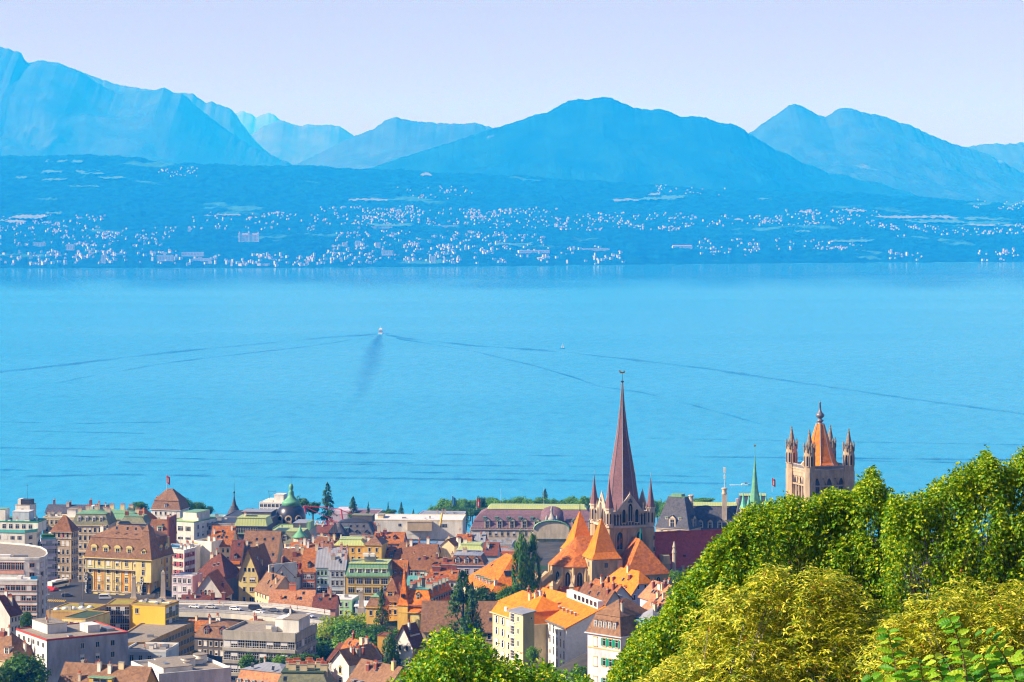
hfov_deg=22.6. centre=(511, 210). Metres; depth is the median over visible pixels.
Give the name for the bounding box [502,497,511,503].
broadleaf tree
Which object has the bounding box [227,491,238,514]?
onion turret
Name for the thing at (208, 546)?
house
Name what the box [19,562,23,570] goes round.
window
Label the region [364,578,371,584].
window
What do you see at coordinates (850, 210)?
field
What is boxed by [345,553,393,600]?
office house
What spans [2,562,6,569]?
window
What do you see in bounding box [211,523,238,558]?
house
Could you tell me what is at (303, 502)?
broadleaf tree
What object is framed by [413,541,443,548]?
house
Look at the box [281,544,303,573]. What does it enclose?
house
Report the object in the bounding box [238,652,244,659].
window
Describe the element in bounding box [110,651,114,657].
window
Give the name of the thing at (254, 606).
parked car
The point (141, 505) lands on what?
broadleaf tree
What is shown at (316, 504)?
broadleaf tree
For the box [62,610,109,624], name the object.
wing
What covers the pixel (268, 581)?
house
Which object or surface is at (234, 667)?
window
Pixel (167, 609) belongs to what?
window
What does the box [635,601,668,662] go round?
house
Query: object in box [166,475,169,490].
flagpole
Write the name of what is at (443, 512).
house
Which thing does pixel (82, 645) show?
window
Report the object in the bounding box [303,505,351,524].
tower crane
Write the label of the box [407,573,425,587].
house
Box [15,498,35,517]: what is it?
rooftop tower
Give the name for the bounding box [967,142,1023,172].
mountain
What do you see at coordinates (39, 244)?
apartment block
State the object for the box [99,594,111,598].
parked car
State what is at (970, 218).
field
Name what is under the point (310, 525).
house
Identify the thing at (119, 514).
house
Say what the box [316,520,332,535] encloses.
house
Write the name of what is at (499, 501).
broadleaf tree
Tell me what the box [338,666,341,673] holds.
window
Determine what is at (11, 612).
house
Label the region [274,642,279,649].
window
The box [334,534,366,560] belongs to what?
house
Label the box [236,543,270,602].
house
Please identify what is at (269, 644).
window
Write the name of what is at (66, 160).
field
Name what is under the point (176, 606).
window
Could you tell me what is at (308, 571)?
house
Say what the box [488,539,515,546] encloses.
house
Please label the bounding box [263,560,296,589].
house
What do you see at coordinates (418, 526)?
gallery building
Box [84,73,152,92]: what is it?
mountain
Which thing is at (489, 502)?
broadleaf tree
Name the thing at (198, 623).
house
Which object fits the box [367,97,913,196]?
mountain
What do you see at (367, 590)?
window
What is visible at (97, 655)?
window
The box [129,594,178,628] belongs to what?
building
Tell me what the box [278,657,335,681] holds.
house
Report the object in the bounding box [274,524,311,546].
house
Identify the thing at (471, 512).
broadleaf tree
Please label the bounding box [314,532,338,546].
house
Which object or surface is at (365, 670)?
house
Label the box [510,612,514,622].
window
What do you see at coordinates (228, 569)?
house
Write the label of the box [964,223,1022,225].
field
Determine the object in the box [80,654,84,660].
window
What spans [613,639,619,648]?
window
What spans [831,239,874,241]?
field
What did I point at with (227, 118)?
mountain
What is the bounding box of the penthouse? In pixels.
[0,507,46,531]
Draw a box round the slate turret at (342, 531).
[337,522,349,539]
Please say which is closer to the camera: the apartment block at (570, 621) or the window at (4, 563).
the apartment block at (570, 621)
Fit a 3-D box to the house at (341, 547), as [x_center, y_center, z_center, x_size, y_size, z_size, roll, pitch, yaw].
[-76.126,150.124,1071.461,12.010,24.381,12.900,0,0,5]
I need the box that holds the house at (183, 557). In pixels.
[173,544,195,572]
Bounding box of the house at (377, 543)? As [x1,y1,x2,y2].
[364,532,388,558]
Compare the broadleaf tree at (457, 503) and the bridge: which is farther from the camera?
the broadleaf tree at (457, 503)
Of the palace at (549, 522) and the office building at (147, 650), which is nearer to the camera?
the office building at (147, 650)
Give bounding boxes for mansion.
[397,563,452,633]
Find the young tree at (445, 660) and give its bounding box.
[386,624,594,681]
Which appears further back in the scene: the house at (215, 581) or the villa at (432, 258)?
the villa at (432, 258)
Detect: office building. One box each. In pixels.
[0,542,47,617]
[16,603,127,681]
[39,532,57,581]
[128,619,194,655]
[128,642,178,665]
[222,606,316,680]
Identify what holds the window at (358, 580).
in the office house at (370, 575)
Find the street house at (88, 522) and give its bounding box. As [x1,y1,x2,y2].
[73,504,116,581]
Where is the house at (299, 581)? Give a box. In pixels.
[287,559,301,589]
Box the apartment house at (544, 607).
[489,585,562,665]
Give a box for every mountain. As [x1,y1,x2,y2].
[0,47,293,165]
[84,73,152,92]
[183,93,270,154]
[235,111,298,134]
[251,121,352,164]
[295,117,492,168]
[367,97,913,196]
[748,104,1023,202]
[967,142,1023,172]
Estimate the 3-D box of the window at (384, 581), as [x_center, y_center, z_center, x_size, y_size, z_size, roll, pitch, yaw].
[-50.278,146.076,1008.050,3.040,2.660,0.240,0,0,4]
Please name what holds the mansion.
on the ground
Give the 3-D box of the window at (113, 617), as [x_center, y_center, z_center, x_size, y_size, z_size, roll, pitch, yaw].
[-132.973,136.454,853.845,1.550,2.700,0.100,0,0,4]
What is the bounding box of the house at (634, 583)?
[605,563,650,605]
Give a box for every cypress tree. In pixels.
[381,630,400,665]
[511,528,530,589]
[525,531,541,589]
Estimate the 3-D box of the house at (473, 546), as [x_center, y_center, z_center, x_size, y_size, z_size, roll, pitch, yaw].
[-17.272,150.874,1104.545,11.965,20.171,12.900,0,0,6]
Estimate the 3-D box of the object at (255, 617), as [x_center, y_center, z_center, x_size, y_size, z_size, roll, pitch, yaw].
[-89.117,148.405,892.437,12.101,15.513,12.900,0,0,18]
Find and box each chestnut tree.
[630,562,913,681]
[853,569,1023,681]
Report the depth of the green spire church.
1149.09 m
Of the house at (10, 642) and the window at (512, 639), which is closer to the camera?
the window at (512, 639)
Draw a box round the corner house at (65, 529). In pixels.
[49,515,79,581]
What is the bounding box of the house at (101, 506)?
[90,499,109,508]
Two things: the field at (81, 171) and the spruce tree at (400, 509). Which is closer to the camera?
the spruce tree at (400, 509)
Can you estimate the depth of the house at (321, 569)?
1013.31 m
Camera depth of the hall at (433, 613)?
856.60 m
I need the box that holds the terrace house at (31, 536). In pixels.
[0,516,41,545]
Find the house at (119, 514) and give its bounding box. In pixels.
[87,503,139,525]
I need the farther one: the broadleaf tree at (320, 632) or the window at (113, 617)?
the broadleaf tree at (320, 632)
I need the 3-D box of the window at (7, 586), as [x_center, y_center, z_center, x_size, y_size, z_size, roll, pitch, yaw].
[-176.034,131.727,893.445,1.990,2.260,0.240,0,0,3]
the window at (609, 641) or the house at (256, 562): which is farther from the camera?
the house at (256, 562)
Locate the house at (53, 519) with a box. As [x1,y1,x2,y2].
[43,508,77,533]
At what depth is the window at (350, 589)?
1008.99 m
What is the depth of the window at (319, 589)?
1013.19 m
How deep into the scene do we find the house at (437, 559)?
1039.88 m
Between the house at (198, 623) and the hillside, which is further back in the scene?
the hillside
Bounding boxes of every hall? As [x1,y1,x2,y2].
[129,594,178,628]
[182,252,203,255]
[194,258,210,260]
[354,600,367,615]
[371,226,391,228]
[420,600,497,648]
[433,225,457,227]
[463,553,537,600]
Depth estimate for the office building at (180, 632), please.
842.63 m
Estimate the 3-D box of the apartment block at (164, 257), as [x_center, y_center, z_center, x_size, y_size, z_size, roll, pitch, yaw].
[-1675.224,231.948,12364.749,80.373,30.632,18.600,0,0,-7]
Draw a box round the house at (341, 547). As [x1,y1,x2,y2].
[318,540,344,549]
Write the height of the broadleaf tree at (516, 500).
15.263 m
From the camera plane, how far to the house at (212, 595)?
987.27 m
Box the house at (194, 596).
[180,589,210,602]
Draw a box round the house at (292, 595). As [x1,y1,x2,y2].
[268,582,316,610]
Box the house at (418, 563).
[400,551,431,575]
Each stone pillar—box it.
[130,575,137,600]
[160,570,166,599]
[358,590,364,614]
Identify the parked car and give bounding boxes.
[61,593,72,596]
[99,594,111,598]
[189,604,200,607]
[205,604,217,608]
[229,606,241,610]
[248,604,261,609]
[253,609,264,613]
[267,607,279,611]
[283,608,295,612]
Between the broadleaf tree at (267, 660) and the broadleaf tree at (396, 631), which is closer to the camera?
the broadleaf tree at (267, 660)
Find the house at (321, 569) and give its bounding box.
[315,545,332,593]
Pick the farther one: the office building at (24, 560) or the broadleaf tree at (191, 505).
the broadleaf tree at (191, 505)
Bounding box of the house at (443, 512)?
[419,508,466,531]
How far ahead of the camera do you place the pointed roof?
1178.38 m
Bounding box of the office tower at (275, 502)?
[259,490,286,510]
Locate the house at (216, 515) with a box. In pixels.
[210,513,225,517]
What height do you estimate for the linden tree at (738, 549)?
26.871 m
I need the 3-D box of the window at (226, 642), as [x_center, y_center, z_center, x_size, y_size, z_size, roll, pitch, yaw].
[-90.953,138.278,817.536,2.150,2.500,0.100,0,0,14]
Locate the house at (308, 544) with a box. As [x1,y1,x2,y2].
[290,536,320,548]
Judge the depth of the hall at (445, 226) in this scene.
14469.53 m
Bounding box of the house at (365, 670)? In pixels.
[346,658,404,681]
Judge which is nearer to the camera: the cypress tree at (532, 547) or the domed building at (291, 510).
the cypress tree at (532, 547)
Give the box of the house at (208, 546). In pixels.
[194,534,222,567]
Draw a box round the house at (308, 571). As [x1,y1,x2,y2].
[301,541,318,589]
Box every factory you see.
[518,250,549,252]
[583,249,609,250]
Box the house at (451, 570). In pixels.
[429,562,459,589]
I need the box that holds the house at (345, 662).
[328,643,381,681]
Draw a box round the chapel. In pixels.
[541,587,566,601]
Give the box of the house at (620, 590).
[592,574,633,600]
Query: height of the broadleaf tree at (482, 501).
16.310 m
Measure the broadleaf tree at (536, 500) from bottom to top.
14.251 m
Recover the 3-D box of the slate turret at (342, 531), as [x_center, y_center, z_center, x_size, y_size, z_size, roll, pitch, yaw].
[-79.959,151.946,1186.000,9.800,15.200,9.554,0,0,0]
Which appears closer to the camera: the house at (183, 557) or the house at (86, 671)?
the house at (86, 671)
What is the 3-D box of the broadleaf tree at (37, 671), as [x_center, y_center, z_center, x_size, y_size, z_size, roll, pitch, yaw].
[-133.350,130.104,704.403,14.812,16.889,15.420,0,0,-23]
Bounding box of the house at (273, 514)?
[224,509,278,527]
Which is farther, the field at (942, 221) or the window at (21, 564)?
the field at (942, 221)
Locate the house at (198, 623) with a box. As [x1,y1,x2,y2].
[189,613,212,634]
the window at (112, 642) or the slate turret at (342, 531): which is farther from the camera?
the slate turret at (342, 531)
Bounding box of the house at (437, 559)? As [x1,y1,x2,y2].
[426,551,455,573]
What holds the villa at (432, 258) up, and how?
on the hillside
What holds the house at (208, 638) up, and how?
on the ground
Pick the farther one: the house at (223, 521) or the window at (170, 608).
the house at (223, 521)
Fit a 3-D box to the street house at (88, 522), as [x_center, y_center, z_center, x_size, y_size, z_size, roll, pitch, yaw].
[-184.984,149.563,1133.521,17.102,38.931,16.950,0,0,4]
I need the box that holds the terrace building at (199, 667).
[131,652,231,681]
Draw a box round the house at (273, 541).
[242,530,283,563]
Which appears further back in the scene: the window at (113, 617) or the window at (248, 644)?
the window at (113, 617)
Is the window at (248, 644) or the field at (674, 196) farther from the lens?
the field at (674, 196)
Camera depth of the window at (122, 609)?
853.61 m
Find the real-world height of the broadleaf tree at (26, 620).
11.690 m
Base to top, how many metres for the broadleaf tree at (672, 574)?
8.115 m
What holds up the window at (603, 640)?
in the house at (611, 628)
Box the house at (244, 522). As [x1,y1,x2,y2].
[234,511,272,539]
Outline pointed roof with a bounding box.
[328,522,337,536]
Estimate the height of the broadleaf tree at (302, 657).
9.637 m
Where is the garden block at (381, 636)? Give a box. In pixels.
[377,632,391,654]
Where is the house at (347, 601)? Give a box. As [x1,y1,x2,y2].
[332,592,358,616]
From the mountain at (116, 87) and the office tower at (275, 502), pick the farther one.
the mountain at (116, 87)
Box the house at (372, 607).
[365,591,390,624]
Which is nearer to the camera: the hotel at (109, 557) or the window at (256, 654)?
the window at (256, 654)
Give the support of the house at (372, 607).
on the ground
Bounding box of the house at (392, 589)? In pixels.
[383,575,409,620]
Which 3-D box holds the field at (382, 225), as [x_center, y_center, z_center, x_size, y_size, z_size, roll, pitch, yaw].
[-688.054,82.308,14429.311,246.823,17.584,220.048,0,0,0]
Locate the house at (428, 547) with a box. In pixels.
[399,536,440,556]
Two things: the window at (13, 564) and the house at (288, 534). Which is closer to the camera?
the window at (13, 564)
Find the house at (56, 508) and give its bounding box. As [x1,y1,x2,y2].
[44,499,89,515]
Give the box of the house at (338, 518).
[328,507,382,524]
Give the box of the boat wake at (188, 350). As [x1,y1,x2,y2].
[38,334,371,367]
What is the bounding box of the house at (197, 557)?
[171,540,200,571]
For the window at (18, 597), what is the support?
in the office wing at (26, 592)
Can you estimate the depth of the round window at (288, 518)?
1292.41 m
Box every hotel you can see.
[82,524,174,594]
[239,231,258,241]
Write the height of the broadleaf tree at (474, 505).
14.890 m
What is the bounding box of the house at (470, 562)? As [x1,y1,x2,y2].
[451,547,488,591]
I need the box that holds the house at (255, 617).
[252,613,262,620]
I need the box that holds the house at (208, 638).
[194,613,239,655]
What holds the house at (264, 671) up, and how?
on the ground
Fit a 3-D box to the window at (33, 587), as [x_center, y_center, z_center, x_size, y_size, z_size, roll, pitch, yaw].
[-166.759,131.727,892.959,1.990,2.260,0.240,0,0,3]
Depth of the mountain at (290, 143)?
31699.18 m
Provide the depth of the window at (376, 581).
1008.25 m
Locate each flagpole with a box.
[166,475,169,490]
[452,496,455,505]
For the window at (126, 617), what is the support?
in the office wing at (118, 609)
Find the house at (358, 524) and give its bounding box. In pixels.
[338,513,380,538]
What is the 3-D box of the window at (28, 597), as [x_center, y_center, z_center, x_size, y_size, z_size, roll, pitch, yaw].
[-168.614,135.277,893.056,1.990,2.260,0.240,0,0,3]
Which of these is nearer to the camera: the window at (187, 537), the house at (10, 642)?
the house at (10, 642)
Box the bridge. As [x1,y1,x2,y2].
[176,600,329,626]
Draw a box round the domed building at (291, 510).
[277,484,305,523]
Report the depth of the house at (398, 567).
1018.98 m
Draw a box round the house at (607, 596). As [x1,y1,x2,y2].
[579,580,621,605]
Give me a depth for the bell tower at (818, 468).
919.66 m
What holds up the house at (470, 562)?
on the ground
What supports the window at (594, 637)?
in the house at (611, 628)
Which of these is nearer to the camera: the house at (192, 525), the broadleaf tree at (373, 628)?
the broadleaf tree at (373, 628)
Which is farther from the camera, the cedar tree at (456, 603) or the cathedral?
the cathedral
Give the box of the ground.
[21,537,1012,681]
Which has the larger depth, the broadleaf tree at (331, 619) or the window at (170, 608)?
the broadleaf tree at (331, 619)
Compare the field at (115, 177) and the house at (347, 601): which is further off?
the field at (115, 177)
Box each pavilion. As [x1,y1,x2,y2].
[133,524,163,582]
[655,493,701,531]
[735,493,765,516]
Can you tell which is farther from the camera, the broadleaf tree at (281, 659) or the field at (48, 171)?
the field at (48, 171)
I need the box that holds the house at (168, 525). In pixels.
[150,514,176,543]
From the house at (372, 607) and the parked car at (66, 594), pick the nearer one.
the house at (372, 607)
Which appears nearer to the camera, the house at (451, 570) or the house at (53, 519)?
the house at (451, 570)
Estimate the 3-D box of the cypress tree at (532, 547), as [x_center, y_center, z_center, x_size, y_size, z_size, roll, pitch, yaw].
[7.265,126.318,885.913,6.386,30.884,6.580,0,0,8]
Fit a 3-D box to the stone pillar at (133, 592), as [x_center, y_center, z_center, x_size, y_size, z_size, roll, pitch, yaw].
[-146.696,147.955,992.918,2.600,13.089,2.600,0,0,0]
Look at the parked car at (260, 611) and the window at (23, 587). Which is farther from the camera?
the parked car at (260, 611)
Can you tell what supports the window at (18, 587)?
in the office wing at (26, 592)
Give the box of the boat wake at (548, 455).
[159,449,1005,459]
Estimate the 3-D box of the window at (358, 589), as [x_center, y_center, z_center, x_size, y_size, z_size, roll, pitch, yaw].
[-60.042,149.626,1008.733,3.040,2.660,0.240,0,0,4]
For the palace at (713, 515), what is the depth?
1219.35 m
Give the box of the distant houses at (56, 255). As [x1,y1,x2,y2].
[0,166,1023,265]
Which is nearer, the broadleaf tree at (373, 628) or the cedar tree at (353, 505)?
the broadleaf tree at (373, 628)
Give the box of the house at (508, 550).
[500,547,523,562]
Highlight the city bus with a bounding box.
[47,578,68,588]
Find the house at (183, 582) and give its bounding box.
[172,566,202,602]
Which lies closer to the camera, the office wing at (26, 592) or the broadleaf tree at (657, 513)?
the office wing at (26, 592)
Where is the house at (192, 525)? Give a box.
[176,509,215,543]
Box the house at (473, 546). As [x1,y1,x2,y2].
[456,536,482,551]
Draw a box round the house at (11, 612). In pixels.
[0,589,22,634]
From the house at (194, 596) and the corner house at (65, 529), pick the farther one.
the corner house at (65, 529)
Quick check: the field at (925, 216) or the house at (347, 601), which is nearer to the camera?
the house at (347, 601)
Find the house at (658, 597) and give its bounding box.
[642,590,672,609]
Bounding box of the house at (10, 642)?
[0,625,34,670]
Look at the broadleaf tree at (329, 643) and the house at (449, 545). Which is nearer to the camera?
the broadleaf tree at (329, 643)
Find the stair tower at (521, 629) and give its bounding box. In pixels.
[507,606,536,670]
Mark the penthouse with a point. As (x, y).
(21, 519)
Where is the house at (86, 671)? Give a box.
[58,659,158,681]
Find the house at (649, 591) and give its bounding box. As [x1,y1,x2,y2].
[638,577,672,606]
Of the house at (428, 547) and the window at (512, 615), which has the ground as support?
the house at (428, 547)
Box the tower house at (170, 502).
[150,488,189,518]
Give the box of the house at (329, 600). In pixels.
[312,587,340,616]
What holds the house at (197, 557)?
on the ground
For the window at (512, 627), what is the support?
in the stair tower at (521, 629)
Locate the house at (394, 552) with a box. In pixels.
[384,545,402,560]
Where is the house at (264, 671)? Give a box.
[236,656,285,681]
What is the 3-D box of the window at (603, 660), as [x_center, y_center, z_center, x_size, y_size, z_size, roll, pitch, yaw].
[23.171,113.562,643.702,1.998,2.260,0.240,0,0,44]
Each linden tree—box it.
[606,500,776,681]
[762,465,900,681]
[877,444,1023,681]
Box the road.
[47,582,174,609]
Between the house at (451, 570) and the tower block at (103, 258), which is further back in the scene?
the tower block at (103, 258)
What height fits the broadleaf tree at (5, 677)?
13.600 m
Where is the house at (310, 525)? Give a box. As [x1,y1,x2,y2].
[272,519,316,535]
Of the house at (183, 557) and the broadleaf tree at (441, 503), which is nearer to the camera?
the house at (183, 557)
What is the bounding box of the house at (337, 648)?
[326,642,343,673]
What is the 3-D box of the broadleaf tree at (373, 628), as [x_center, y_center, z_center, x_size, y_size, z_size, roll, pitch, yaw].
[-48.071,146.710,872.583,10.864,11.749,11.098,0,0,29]
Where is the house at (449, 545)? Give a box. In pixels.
[440,535,462,556]
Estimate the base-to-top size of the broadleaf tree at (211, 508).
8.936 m
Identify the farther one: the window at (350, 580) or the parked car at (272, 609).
the window at (350, 580)
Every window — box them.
[0,584,4,590]
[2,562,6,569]
[5,584,9,590]
[10,562,15,569]
[10,584,14,590]
[16,585,20,590]
[16,595,20,600]
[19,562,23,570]
[21,585,25,590]
[21,595,25,600]
[21,605,25,611]
[26,585,30,590]
[26,595,30,600]
[26,605,30,611]
[29,563,34,567]
[31,585,35,590]
[31,595,35,600]
[31,605,36,611]
[80,642,84,648]
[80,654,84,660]
[95,641,99,647]
[95,652,99,658]
[110,639,115,645]
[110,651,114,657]
[111,607,115,614]
[111,615,115,623]
[116,607,119,614]
[116,615,119,623]
[120,607,124,614]
[120,615,124,623]
[125,607,128,614]
[125,616,128,623]
[129,654,133,661]
[166,607,168,618]
[169,606,171,617]
[172,605,174,616]
[175,604,178,615]
[185,535,190,539]
[224,639,229,646]
[224,652,229,659]
[231,640,236,647]
[231,652,236,659]
[231,665,236,672]
[238,640,244,647]
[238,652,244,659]
[245,640,251,647]
[249,577,254,581]
[249,597,254,601]
[252,641,258,648]
[252,653,258,660]
[259,641,265,648]
[259,653,265,660]
[267,641,272,648]
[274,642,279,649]
[278,515,282,522]
[281,642,286,648]
[285,516,291,523]
[288,642,294,649]
[317,587,327,592]
[332,590,342,593]
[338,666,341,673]
[348,578,354,583]
[348,587,354,592]
[356,578,362,583]
[356,587,362,592]
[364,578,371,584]
[364,587,371,593]
[372,578,379,584]
[372,587,379,593]
[380,578,387,584]
[404,645,409,651]
[408,531,419,533]
[486,633,492,639]
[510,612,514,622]
[510,624,514,635]
[510,637,514,647]
[510,649,514,659]
[593,636,597,646]
[593,656,597,666]
[601,637,606,646]
[601,657,606,666]
[607,638,612,647]
[607,658,612,667]
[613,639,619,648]
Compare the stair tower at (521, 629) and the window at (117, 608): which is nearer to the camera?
the stair tower at (521, 629)
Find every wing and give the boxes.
[0,575,41,626]
[46,602,106,619]
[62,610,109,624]
[107,598,136,630]
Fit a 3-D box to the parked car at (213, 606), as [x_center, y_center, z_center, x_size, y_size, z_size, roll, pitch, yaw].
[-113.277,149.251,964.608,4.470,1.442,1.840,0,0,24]
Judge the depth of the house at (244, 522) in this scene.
1151.25 m
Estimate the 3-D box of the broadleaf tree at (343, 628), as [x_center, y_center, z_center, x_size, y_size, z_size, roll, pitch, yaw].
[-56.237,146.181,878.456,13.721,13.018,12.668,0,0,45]
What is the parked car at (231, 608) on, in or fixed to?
on the bridge
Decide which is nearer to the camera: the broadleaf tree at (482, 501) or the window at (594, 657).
the window at (594, 657)
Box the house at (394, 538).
[374,523,406,545]
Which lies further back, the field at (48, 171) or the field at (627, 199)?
the field at (48, 171)
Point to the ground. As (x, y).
(549, 552)
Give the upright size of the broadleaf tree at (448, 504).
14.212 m
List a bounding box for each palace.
[470,503,590,541]
[688,467,775,529]
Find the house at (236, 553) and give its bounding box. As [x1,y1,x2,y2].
[229,540,245,566]
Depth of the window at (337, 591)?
1011.21 m
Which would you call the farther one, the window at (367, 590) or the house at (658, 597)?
the window at (367, 590)
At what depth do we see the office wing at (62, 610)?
842.79 m
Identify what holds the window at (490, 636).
in the hall at (433, 613)
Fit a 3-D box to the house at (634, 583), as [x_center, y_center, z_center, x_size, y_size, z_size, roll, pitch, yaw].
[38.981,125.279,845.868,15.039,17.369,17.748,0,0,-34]
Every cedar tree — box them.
[317,482,337,523]
[347,497,357,517]
[439,569,486,640]
[542,489,547,498]
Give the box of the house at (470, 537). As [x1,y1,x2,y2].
[457,529,473,541]
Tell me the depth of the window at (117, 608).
853.82 m
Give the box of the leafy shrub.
[861,610,1023,681]
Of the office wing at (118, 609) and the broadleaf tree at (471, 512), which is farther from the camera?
the broadleaf tree at (471, 512)
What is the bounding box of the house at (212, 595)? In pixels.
[209,590,230,603]
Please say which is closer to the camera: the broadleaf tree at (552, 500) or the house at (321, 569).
the house at (321, 569)
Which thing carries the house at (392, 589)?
on the ground
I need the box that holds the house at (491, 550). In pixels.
[482,540,500,563]
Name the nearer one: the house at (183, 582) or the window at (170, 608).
the window at (170, 608)
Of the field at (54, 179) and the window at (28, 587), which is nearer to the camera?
the window at (28, 587)
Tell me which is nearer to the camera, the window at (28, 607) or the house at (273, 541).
the window at (28, 607)
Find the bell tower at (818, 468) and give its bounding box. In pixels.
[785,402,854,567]
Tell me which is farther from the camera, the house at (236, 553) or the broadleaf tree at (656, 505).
the broadleaf tree at (656, 505)
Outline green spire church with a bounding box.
[739,444,767,515]
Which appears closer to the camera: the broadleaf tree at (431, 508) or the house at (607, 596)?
the house at (607, 596)
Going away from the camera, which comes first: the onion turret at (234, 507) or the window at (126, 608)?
the window at (126, 608)
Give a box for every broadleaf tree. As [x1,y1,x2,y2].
[0,663,24,681]
[2,651,51,681]
[19,610,32,627]
[127,501,148,509]
[186,498,195,509]
[194,501,205,508]
[204,506,214,513]
[237,652,258,667]
[260,655,272,662]
[272,653,293,663]
[290,653,319,663]
[297,495,308,509]
[305,501,320,519]
[316,615,342,633]
[316,622,340,641]
[316,634,335,648]
[316,641,329,654]
[316,646,333,660]
[326,617,368,638]
[328,633,358,648]
[339,609,365,623]
[355,623,387,635]
[359,630,380,645]
[379,509,396,513]
[385,628,398,637]
[426,505,435,510]
[436,497,448,507]
[443,500,455,508]
[451,498,459,507]
[459,499,473,508]
[467,508,477,523]
[470,499,476,520]
[474,585,497,600]
[475,495,485,508]
[486,496,498,505]
[493,500,508,503]
[495,584,523,600]
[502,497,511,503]
[511,497,522,503]
[521,498,537,503]
[524,585,537,592]
[524,646,541,663]
[529,498,541,503]
[535,497,547,503]
[546,498,558,503]
[565,495,577,503]
[568,665,587,678]
[579,496,590,506]
[654,500,659,512]
[655,502,661,521]
[659,503,663,515]
[668,570,682,581]
[693,497,715,501]
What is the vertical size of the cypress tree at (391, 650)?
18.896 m
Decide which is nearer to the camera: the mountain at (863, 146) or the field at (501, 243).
the field at (501, 243)
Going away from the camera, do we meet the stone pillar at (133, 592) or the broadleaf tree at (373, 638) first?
the broadleaf tree at (373, 638)
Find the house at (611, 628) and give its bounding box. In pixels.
[584,598,646,681]
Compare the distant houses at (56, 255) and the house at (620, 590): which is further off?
the distant houses at (56, 255)
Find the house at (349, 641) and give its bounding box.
[341,630,383,661]
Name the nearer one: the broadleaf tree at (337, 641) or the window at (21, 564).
the broadleaf tree at (337, 641)
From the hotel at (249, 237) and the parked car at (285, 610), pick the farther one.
the hotel at (249, 237)
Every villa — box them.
[395,619,426,665]
[429,256,435,262]
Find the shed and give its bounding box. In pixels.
[672,245,691,248]
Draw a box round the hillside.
[0,154,1023,268]
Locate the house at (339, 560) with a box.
[328,545,349,593]
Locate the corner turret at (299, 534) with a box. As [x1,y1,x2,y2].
[292,525,307,541]
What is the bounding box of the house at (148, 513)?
[138,508,156,518]
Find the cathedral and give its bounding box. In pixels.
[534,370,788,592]
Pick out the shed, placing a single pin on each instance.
(683, 246)
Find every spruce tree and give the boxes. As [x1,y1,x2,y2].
[373,586,392,632]
[398,502,403,513]
[457,581,489,646]
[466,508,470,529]
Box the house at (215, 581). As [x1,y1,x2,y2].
[195,569,233,600]
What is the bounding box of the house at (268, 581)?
[253,565,290,605]
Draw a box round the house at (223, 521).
[208,516,236,535]
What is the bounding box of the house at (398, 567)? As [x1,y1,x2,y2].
[391,560,409,580]
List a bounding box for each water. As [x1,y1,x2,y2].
[0,262,1023,283]
[0,262,1023,536]
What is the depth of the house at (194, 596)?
988.08 m
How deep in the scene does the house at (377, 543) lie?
1087.17 m
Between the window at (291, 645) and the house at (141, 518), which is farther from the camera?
the house at (141, 518)
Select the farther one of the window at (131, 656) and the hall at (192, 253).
the hall at (192, 253)
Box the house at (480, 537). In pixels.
[469,531,487,542]
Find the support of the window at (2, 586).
in the office wing at (26, 592)
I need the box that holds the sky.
[0,0,1023,146]
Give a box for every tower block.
[101,255,105,263]
[375,242,379,247]
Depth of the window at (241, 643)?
816.31 m
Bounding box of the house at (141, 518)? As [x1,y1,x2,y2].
[118,509,150,526]
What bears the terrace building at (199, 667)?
on the ground
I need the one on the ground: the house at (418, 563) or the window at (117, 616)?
the house at (418, 563)
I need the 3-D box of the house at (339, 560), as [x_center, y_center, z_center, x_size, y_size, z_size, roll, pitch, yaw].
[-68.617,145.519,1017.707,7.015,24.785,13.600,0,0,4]
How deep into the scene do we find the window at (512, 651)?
701.99 m
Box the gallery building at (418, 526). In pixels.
[374,513,465,539]
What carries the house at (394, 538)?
on the ground
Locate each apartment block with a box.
[33,242,45,246]
[66,244,73,249]
[157,255,173,260]
[382,250,392,254]
[545,589,605,666]
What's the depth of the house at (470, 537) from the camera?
1156.18 m
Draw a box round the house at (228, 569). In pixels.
[198,548,239,598]
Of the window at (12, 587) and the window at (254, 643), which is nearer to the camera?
the window at (254, 643)
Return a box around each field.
[0,219,25,222]
[11,214,46,218]
[42,170,61,172]
[43,178,66,179]
[45,159,81,161]
[76,170,103,173]
[100,176,124,178]
[206,213,239,215]
[349,198,387,200]
[369,223,411,226]
[495,242,532,244]
[613,198,638,200]
[638,197,679,199]
[661,195,687,197]
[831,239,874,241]
[845,209,865,211]
[871,215,958,218]
[904,219,964,222]
[964,217,1003,220]
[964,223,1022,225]
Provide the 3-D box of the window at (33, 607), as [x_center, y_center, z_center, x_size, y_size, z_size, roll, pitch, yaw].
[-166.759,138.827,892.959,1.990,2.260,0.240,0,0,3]

